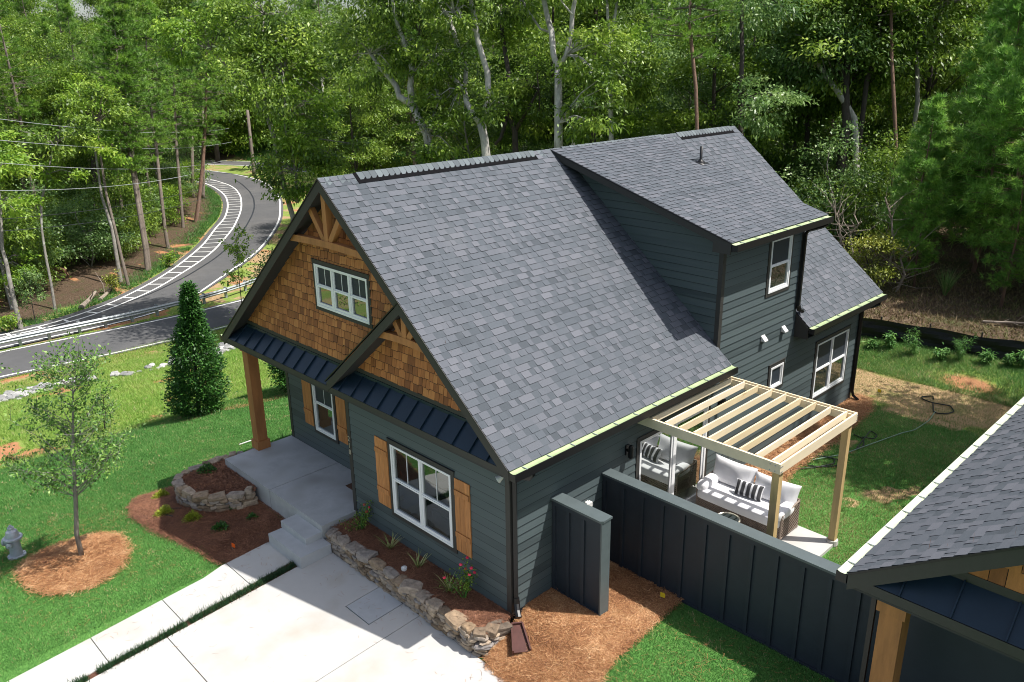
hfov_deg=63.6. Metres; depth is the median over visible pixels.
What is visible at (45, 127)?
broadleaf tree
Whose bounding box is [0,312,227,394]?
verge grass
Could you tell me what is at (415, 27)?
broadleaf tree
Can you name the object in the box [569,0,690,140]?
hardwood tree
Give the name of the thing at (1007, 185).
young pine
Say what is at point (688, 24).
pine tree
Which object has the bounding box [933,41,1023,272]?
young pine
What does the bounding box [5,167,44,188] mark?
understory shrub
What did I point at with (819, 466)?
garden hose
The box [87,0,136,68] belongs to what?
pine tree
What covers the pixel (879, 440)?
garden hose
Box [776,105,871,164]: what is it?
broadleaf tree
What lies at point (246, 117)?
understory shrub
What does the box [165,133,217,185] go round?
understory shrub
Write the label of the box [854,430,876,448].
garden hose
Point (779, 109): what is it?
broadleaf tree
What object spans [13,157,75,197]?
understory shrub
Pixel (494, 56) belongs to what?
broadleaf tree
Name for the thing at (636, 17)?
broadleaf tree
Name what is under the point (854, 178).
understory shrub
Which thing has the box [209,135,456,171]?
grass
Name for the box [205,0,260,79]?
broadleaf tree
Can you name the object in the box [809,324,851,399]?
window
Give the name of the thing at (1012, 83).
young pine
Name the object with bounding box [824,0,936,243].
hardwood tree
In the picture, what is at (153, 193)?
understory shrub
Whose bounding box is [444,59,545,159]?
broadleaf tree
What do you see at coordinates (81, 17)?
broadleaf tree
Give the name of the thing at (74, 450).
young tree
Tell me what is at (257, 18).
broadleaf tree
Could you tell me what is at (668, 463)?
sliding door
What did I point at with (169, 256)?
roadside bush
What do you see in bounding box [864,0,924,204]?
pine tree
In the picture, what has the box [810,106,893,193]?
understory shrub
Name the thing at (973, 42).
broadleaf tree
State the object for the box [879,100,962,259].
young pine
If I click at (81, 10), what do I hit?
sky
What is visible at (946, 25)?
broadleaf tree
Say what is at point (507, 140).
broadleaf tree
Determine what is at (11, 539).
fire hydrant
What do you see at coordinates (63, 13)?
broadleaf tree
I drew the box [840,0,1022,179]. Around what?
broadleaf tree
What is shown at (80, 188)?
power cable
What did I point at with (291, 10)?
broadleaf tree
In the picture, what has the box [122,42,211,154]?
broadleaf tree
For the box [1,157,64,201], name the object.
understory shrub
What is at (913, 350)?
tall weed
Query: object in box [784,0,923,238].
hardwood tree
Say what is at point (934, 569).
neighbour house
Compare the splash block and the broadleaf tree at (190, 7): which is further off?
the broadleaf tree at (190, 7)
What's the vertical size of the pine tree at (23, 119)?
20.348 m
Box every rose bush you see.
[339,500,373,530]
[439,555,476,597]
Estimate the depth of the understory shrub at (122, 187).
71.84 m
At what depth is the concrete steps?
18.37 m
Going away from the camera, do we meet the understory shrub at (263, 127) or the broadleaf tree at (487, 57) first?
the broadleaf tree at (487, 57)
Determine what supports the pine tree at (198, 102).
on the ground at (82, 282)
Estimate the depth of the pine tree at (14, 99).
66.14 m
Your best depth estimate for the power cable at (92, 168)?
54.59 m
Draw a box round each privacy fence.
[551,492,612,615]
[601,468,879,681]
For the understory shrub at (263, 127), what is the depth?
140.92 m
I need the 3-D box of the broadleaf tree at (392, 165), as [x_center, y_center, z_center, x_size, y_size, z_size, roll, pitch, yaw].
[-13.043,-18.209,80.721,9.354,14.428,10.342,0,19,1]
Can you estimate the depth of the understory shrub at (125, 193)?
76.55 m
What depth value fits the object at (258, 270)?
48.59 m
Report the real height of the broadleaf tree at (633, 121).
16.658 m
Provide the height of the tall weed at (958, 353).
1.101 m
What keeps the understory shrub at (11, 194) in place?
on the ground at (82, 282)
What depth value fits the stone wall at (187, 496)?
20.18 m
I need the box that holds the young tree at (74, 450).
[0,331,145,555]
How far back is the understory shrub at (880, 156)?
42.39 m
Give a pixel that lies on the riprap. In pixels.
(9, 395)
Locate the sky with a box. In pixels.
[27,0,494,57]
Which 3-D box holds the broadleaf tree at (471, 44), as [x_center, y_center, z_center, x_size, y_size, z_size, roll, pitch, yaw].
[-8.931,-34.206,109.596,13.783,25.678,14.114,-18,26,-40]
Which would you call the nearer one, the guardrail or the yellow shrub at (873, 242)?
the yellow shrub at (873, 242)
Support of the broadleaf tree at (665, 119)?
on the ground at (82, 282)
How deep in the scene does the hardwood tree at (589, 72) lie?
38.77 m
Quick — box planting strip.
[81,563,295,680]
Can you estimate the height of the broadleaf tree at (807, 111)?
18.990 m
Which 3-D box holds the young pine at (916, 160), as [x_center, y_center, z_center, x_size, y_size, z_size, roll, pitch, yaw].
[17.265,-6.527,35.094,3.398,7.964,3.303,1,19,5]
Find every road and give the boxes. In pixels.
[0,167,282,348]
[0,298,243,378]
[174,161,310,171]
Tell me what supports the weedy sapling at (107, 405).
on the ground at (82, 282)
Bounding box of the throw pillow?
[733,478,764,501]
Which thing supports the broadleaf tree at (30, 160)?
on the ground at (82, 282)
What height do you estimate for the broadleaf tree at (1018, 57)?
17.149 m
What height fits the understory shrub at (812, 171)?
7.929 m
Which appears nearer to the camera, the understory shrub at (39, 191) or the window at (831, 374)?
the window at (831, 374)
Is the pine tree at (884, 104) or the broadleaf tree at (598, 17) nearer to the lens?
the pine tree at (884, 104)
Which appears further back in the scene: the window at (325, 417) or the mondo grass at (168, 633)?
the window at (325, 417)
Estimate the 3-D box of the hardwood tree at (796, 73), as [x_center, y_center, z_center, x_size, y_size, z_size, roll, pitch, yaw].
[17.357,-12.196,47.548,7.786,13.224,7.610,9,21,26]
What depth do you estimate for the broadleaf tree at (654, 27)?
95.59 m
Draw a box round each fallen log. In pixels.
[79,291,96,308]
[95,272,115,300]
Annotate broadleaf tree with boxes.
[0,0,61,56]
[0,10,51,62]
[0,18,46,167]
[0,20,67,198]
[0,26,34,97]
[1,57,44,158]
[1,85,58,184]
[3,52,52,158]
[5,0,42,34]
[10,0,80,20]
[16,33,138,191]
[20,8,99,75]
[22,60,71,160]
[23,22,88,124]
[27,0,101,48]
[48,56,163,173]
[69,0,124,40]
[84,0,135,29]
[87,14,176,103]
[115,0,213,160]
[121,69,196,187]
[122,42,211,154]
[130,76,203,166]
[133,0,179,68]
[148,0,253,162]
[172,0,241,60]
[203,0,284,66]
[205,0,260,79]
[254,0,320,23]
[283,8,316,41]
[283,117,381,185]
[291,22,371,152]
[293,93,403,175]
[297,4,392,169]
[306,64,401,182]
[314,1,371,110]
[318,61,418,169]
[335,83,422,170]
[345,1,414,124]
[355,0,489,121]
[362,52,415,157]
[379,21,453,163]
[394,63,531,163]
[406,44,483,160]
[410,0,488,159]
[421,0,496,158]
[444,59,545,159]
[455,58,511,156]
[462,134,528,156]
[466,0,652,148]
[468,53,587,149]
[470,103,548,155]
[472,38,543,128]
[475,48,535,81]
[493,15,591,85]
[518,62,634,150]
[528,0,589,75]
[542,45,618,123]
[545,20,699,144]
[549,105,643,148]
[555,5,628,56]
[556,15,635,53]
[613,0,667,43]
[626,0,674,46]
[626,10,785,157]
[626,40,684,127]
[628,0,817,160]
[630,26,764,137]
[635,0,684,48]
[644,0,776,133]
[675,37,804,153]
[700,1,791,132]
[720,12,920,185]
[725,0,884,182]
[748,70,835,167]
[760,0,957,189]
[774,6,957,169]
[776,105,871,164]
[809,87,911,165]
[838,1,980,169]
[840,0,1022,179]
[920,11,970,125]
[934,0,1023,113]
[959,27,1023,124]
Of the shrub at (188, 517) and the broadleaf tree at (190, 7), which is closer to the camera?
the shrub at (188, 517)
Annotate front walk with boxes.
[7,542,291,681]
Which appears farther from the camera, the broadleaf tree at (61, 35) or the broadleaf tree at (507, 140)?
the broadleaf tree at (61, 35)
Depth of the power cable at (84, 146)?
54.10 m
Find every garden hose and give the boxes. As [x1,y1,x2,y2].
[788,455,837,469]
[812,411,935,459]
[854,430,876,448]
[921,395,953,413]
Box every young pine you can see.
[877,91,963,273]
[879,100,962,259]
[890,166,949,286]
[918,0,1023,262]
[931,0,1023,250]
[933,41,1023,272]
[945,23,1023,293]
[970,32,1023,180]
[971,133,1023,306]
[997,156,1023,191]
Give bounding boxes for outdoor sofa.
[695,454,801,539]
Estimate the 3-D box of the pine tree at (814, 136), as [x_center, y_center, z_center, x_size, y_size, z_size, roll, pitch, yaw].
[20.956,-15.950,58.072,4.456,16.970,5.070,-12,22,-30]
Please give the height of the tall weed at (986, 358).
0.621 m
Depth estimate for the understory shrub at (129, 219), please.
71.18 m
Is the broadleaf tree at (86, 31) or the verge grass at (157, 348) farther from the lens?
the broadleaf tree at (86, 31)
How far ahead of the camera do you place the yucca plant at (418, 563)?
17.08 m
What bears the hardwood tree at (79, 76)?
on the ground at (82, 282)
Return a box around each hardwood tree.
[0,107,103,308]
[0,130,56,329]
[0,204,42,309]
[44,78,138,285]
[48,78,125,281]
[57,70,117,214]
[303,0,474,163]
[357,0,523,155]
[444,0,576,152]
[489,0,641,147]
[531,0,654,142]
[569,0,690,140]
[659,0,825,140]
[745,4,895,248]
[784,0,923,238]
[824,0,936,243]
[864,0,990,150]
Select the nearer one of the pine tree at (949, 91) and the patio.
the patio
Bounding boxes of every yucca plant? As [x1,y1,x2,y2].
[376,533,403,548]
[407,549,430,566]
[433,572,461,591]
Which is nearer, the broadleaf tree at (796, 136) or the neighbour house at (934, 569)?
the neighbour house at (934, 569)
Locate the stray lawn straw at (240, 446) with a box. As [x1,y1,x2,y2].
[0,412,965,681]
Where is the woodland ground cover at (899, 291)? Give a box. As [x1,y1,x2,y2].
[856,229,1023,340]
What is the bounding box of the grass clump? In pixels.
[928,264,966,295]
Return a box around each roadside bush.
[0,310,21,331]
[101,269,121,289]
[161,250,178,267]
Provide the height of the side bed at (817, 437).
0.049 m
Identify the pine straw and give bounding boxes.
[124,485,283,566]
[476,560,683,681]
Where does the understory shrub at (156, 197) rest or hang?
on the ground at (82, 282)
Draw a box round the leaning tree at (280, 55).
[139,0,370,219]
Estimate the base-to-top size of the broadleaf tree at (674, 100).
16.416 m
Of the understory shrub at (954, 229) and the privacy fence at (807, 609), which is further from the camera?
the understory shrub at (954, 229)
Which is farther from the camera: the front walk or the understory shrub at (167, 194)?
the understory shrub at (167, 194)
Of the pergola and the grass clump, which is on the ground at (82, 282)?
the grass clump
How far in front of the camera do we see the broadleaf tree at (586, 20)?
100.92 m
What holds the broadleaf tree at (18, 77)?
on the ground at (82, 282)
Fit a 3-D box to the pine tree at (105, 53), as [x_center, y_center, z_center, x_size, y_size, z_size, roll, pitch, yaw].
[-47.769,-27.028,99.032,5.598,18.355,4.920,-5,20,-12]
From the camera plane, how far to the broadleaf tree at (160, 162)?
96.04 m
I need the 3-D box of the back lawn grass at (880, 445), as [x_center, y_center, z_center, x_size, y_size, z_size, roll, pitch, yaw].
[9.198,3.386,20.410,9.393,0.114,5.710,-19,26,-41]
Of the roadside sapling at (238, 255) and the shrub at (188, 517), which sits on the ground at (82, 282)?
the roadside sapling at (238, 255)
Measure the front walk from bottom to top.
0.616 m
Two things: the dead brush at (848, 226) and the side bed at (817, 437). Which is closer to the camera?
the side bed at (817, 437)
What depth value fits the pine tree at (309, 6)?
115.70 m
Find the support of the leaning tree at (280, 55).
on the ground at (82, 282)
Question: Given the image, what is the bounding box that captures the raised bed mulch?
[182,454,256,494]
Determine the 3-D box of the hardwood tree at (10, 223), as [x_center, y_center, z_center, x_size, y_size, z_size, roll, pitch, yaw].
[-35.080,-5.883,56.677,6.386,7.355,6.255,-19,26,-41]
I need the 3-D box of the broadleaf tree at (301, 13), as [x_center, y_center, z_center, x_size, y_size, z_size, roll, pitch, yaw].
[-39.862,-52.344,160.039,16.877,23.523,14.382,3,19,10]
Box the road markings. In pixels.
[0,160,322,376]
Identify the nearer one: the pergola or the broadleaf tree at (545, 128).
the pergola
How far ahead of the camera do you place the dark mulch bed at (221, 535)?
19.40 m
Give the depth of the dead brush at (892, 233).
34.31 m
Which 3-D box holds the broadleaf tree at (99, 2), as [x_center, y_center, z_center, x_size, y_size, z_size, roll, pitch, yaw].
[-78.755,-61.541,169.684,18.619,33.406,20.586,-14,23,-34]
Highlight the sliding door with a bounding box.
[635,405,710,500]
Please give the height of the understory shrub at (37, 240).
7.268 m
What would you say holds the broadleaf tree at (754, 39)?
on the ground at (82, 282)
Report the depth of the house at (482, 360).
17.87 m
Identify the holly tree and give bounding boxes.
[159,278,237,418]
[264,363,286,392]
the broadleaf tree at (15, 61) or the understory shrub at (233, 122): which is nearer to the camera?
the broadleaf tree at (15, 61)
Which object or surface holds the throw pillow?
on the outdoor sofa
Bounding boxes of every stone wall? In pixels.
[171,448,258,512]
[325,527,513,657]
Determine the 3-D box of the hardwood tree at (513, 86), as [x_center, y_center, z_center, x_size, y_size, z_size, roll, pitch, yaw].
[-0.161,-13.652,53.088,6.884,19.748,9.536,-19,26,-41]
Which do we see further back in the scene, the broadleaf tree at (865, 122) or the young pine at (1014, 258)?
the broadleaf tree at (865, 122)
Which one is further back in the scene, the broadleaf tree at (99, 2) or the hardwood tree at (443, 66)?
the broadleaf tree at (99, 2)
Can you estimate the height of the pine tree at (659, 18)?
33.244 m
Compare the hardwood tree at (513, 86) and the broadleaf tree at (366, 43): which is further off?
the broadleaf tree at (366, 43)
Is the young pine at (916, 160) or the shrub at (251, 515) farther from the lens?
the young pine at (916, 160)
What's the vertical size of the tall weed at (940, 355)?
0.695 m
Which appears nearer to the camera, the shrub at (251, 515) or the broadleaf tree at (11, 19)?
the shrub at (251, 515)
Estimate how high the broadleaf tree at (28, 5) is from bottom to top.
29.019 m
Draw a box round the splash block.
[511,621,531,654]
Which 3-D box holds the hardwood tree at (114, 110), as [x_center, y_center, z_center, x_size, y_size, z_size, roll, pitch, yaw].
[-30.915,-12.329,63.407,7.617,14.997,5.622,9,21,26]
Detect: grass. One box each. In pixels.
[0,186,221,331]
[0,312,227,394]
[0,345,278,468]
[0,385,289,515]
[0,418,834,681]
[67,560,298,681]
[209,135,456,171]
[784,400,985,564]
[854,366,1016,431]
[857,336,1023,406]
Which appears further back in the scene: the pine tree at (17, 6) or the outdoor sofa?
the pine tree at (17, 6)
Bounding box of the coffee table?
[718,512,739,522]
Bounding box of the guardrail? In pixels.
[0,278,255,345]
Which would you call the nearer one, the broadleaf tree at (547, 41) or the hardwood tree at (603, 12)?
the hardwood tree at (603, 12)
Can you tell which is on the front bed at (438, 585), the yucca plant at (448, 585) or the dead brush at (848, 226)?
the yucca plant at (448, 585)
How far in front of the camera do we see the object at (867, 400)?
22.67 m
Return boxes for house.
[220,126,887,622]
[835,396,1023,681]
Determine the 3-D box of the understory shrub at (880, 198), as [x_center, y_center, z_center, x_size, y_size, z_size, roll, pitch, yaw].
[21.877,-8.515,46.825,7.542,6.194,8.095,4,20,15]
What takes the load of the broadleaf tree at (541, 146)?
on the ground at (82, 282)
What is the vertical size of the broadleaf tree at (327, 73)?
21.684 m
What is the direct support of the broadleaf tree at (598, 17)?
on the ground at (82, 282)
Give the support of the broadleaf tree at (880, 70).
on the ground at (82, 282)
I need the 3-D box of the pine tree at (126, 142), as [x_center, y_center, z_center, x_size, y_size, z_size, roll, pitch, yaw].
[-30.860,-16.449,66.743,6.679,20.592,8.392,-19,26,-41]
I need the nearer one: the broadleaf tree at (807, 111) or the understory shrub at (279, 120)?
the broadleaf tree at (807, 111)
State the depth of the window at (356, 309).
17.18 m
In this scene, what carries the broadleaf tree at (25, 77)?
on the ground at (82, 282)
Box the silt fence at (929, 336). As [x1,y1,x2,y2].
[861,316,1023,361]
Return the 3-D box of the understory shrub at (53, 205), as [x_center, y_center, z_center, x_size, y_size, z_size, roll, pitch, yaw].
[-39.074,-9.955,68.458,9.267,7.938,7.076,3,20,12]
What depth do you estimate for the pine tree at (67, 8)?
79.32 m
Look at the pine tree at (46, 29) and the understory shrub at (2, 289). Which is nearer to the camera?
the understory shrub at (2, 289)
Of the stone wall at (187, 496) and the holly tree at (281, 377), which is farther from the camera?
the holly tree at (281, 377)
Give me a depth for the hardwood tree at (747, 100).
41.31 m
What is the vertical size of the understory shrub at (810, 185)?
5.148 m
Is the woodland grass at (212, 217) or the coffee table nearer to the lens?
the coffee table
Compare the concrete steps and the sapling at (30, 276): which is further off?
the sapling at (30, 276)
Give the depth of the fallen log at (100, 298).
58.92 m
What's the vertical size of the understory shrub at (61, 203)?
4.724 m
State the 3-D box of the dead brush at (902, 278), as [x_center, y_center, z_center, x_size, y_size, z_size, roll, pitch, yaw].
[15.786,-3.383,33.234,2.749,2.967,2.237,-10,21,-24]
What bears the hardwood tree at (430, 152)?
on the ground at (82, 282)
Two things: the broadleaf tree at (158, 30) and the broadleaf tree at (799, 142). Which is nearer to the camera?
the broadleaf tree at (799, 142)
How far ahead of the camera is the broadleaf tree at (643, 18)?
115.70 m
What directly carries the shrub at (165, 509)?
on the dark mulch bed at (221, 535)
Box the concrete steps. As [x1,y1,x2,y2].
[268,514,331,568]
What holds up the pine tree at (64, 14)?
on the ground at (82, 282)
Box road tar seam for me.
[51,179,254,327]
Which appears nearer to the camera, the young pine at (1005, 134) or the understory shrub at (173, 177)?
the young pine at (1005, 134)
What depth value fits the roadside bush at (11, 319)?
51.41 m
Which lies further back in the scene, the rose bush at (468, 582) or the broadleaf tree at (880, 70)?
the broadleaf tree at (880, 70)
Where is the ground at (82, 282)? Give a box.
[0,114,1023,681]
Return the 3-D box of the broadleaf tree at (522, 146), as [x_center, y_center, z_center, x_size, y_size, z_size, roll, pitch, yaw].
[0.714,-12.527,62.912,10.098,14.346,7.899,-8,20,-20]
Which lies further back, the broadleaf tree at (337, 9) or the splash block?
the broadleaf tree at (337, 9)
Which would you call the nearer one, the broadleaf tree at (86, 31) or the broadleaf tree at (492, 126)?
the broadleaf tree at (492, 126)
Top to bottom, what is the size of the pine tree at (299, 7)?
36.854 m
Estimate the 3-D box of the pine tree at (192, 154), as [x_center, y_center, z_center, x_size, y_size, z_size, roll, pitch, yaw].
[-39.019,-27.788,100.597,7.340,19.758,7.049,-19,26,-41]
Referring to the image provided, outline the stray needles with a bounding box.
[103,558,502,681]
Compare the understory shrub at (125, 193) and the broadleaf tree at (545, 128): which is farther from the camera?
the understory shrub at (125, 193)
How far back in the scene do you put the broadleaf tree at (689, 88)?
53.06 m
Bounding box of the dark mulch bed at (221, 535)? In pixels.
[137,496,277,561]
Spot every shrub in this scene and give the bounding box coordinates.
[0,176,46,200]
[0,194,83,283]
[0,201,71,298]
[0,273,15,306]
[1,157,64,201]
[1,191,69,265]
[2,177,93,252]
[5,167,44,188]
[10,178,73,201]
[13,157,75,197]
[22,212,80,275]
[32,193,82,226]
[40,153,131,209]
[40,195,99,252]
[43,198,76,239]
[45,188,139,265]
[45,267,68,279]
[48,181,82,199]
[60,175,87,201]
[63,163,179,246]
[65,221,94,254]
[72,181,124,232]
[75,214,142,261]
[81,177,157,237]
[94,208,154,256]
[109,165,170,200]
[109,166,170,224]
[125,194,163,236]
[139,180,175,222]
[145,180,193,226]
[150,488,169,498]
[151,167,195,205]
[153,504,173,516]
[161,157,198,198]
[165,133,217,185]
[168,159,212,194]
[168,191,179,212]
[172,117,247,156]
[181,509,202,523]
[196,462,216,473]
[206,76,253,142]
[208,520,229,533]
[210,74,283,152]
[222,61,304,147]
[227,76,289,143]
[239,109,304,141]
[246,512,257,521]
[259,93,307,135]
[278,83,341,134]
[773,152,809,186]
[775,116,910,243]
[776,117,882,226]
[783,171,861,250]
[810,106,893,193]
[814,123,953,247]
[833,132,905,227]
[833,135,943,236]
[842,227,915,286]
[850,96,952,213]
[866,113,977,221]
[926,154,1002,241]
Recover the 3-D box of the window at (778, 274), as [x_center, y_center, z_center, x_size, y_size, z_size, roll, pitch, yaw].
[6.464,-1.879,19.965,1.180,1.504,0.095,-19,26,-41]
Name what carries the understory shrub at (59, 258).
on the ground at (82, 282)
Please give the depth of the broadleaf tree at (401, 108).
117.49 m
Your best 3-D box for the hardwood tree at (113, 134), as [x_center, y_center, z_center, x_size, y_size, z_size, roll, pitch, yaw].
[-31.981,-12.541,64.074,5.455,14.993,7.922,-19,26,-41]
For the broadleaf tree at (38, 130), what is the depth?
95.13 m
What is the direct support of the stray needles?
on the front walk
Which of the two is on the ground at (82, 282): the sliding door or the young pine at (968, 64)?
the young pine at (968, 64)
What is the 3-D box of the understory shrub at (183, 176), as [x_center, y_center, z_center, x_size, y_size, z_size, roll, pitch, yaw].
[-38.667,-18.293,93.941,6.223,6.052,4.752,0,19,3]
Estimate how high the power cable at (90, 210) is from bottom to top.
5.076 m
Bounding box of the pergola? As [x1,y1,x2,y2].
[638,376,857,546]
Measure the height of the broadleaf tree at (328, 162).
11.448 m
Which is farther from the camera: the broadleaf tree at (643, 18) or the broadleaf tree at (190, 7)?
the broadleaf tree at (190, 7)
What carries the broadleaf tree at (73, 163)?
on the ground at (82, 282)
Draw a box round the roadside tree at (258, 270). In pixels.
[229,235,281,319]
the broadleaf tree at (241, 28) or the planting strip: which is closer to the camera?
the planting strip
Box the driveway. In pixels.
[87,553,506,681]
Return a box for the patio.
[690,497,832,556]
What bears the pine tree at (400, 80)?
on the ground at (82, 282)
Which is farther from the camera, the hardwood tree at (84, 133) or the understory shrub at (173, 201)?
the understory shrub at (173, 201)
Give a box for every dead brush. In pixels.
[816,183,876,246]
[827,200,896,256]
[872,187,917,283]
[872,220,946,291]
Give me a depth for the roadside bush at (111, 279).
59.72 m
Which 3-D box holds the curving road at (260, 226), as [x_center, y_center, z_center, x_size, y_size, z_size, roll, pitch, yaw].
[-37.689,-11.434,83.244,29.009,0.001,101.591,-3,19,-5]
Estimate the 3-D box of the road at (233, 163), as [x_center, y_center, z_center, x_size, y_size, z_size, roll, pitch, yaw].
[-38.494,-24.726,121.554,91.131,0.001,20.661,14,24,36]
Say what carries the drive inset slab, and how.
on the ground at (82, 282)
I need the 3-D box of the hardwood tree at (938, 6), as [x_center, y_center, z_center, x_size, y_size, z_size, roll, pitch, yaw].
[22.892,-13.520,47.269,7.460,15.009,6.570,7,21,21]
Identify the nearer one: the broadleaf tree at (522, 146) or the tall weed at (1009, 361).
the tall weed at (1009, 361)
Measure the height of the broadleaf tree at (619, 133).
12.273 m
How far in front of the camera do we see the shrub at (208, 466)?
21.27 m
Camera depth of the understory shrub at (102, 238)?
66.54 m
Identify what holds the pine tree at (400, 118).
on the ground at (82, 282)
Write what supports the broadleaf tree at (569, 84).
on the ground at (82, 282)
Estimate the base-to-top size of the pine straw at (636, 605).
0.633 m
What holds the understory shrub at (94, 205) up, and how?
on the ground at (82, 282)
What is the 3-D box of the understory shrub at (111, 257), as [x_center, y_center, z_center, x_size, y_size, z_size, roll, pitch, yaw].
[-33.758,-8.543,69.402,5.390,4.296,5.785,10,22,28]
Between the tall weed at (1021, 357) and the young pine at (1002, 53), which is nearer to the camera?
the tall weed at (1021, 357)
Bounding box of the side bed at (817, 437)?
[755,396,869,478]
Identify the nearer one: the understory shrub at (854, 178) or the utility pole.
the understory shrub at (854, 178)
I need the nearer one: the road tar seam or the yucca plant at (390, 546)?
the yucca plant at (390, 546)
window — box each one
[310,384,339,443]
[311,258,372,328]
[386,437,457,553]
[764,234,794,297]
[767,357,785,388]
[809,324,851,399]
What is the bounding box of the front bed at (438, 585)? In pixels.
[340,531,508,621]
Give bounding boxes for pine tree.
[0,0,56,218]
[0,37,43,192]
[11,0,40,57]
[28,16,72,185]
[35,0,90,71]
[47,0,91,134]
[52,1,84,50]
[78,42,143,231]
[81,0,170,269]
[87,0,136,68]
[88,4,167,270]
[97,36,119,71]
[115,32,160,226]
[117,0,189,248]
[137,16,210,227]
[170,43,218,197]
[172,0,236,222]
[181,1,227,198]
[291,0,330,22]
[304,0,350,118]
[317,0,339,28]
[382,18,434,164]
[388,0,427,164]
[464,1,517,153]
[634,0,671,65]
[635,0,752,129]
[642,0,683,36]
[790,97,828,139]
[816,107,859,142]
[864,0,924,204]
[866,60,912,139]
[936,1,996,122]
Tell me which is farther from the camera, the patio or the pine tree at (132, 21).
the pine tree at (132, 21)
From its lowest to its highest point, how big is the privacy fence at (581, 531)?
2.205 m
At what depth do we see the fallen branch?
29.43 m
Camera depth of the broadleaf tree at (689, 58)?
63.51 m
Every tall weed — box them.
[861,337,879,350]
[882,330,897,348]
[901,326,920,355]
[932,342,953,361]
[952,334,980,361]
[977,347,998,364]
[1002,351,1016,367]
[1013,349,1023,368]
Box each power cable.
[0,140,229,148]
[0,175,186,190]
[1,119,228,132]
[3,160,225,168]
[6,197,206,230]
[7,189,198,218]
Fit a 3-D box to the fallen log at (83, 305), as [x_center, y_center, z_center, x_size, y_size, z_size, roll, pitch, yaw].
[-29.380,-3.156,57.576,0.691,1.211,3.023,-3,19,-5]
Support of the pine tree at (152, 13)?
on the ground at (82, 282)
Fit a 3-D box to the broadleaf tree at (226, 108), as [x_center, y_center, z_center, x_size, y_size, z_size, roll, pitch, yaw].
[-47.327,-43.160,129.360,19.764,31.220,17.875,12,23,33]
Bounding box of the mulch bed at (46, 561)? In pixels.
[8,530,141,598]
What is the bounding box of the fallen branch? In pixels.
[983,316,1023,325]
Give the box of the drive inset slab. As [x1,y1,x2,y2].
[347,587,401,624]
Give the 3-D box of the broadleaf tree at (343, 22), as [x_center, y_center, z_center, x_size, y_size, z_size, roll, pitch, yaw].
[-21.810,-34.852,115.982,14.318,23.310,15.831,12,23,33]
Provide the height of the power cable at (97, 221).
5.472 m
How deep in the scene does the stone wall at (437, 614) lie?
16.21 m
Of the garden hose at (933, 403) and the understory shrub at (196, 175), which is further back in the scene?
the understory shrub at (196, 175)
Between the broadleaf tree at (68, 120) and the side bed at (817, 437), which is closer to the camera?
the side bed at (817, 437)
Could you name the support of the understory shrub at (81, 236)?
on the ground at (82, 282)
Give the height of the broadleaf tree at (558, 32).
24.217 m
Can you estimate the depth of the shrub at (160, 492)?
21.41 m
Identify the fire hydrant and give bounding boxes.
[1,525,25,560]
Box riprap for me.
[0,342,235,401]
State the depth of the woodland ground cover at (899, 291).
31.73 m
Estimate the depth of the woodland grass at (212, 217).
67.56 m
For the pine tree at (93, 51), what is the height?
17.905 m
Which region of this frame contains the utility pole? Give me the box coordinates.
[246,110,255,175]
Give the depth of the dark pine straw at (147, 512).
19.55 m
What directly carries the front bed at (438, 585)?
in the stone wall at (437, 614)
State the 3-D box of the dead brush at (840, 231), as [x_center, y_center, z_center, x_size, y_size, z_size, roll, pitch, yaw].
[14.377,-4.958,36.269,2.408,3.931,2.784,2,19,8]
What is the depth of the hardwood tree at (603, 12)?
52.19 m
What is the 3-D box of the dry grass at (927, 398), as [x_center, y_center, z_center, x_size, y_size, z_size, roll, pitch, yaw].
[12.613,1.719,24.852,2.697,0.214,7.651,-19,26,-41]
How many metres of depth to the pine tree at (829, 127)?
63.46 m
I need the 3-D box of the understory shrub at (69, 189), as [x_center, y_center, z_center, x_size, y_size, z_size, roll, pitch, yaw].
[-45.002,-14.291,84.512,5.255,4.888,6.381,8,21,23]
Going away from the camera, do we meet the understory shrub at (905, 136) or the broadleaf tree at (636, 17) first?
the understory shrub at (905, 136)
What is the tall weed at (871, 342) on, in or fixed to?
on the ground at (82, 282)
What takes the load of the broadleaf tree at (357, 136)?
on the ground at (82, 282)
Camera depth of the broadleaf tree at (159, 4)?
126.21 m
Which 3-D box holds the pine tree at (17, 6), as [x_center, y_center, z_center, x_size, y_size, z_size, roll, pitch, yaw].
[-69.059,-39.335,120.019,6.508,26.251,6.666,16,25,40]
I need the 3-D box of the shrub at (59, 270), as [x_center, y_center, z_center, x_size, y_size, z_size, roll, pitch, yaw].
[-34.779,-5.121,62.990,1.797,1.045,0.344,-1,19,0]
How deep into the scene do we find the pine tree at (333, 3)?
152.58 m
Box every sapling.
[10,265,50,321]
[91,388,118,428]
[218,224,255,302]
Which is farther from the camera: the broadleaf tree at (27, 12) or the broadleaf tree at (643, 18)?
the broadleaf tree at (27, 12)
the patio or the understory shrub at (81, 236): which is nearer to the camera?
the patio
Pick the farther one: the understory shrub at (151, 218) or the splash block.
the understory shrub at (151, 218)
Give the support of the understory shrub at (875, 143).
on the ground at (82, 282)

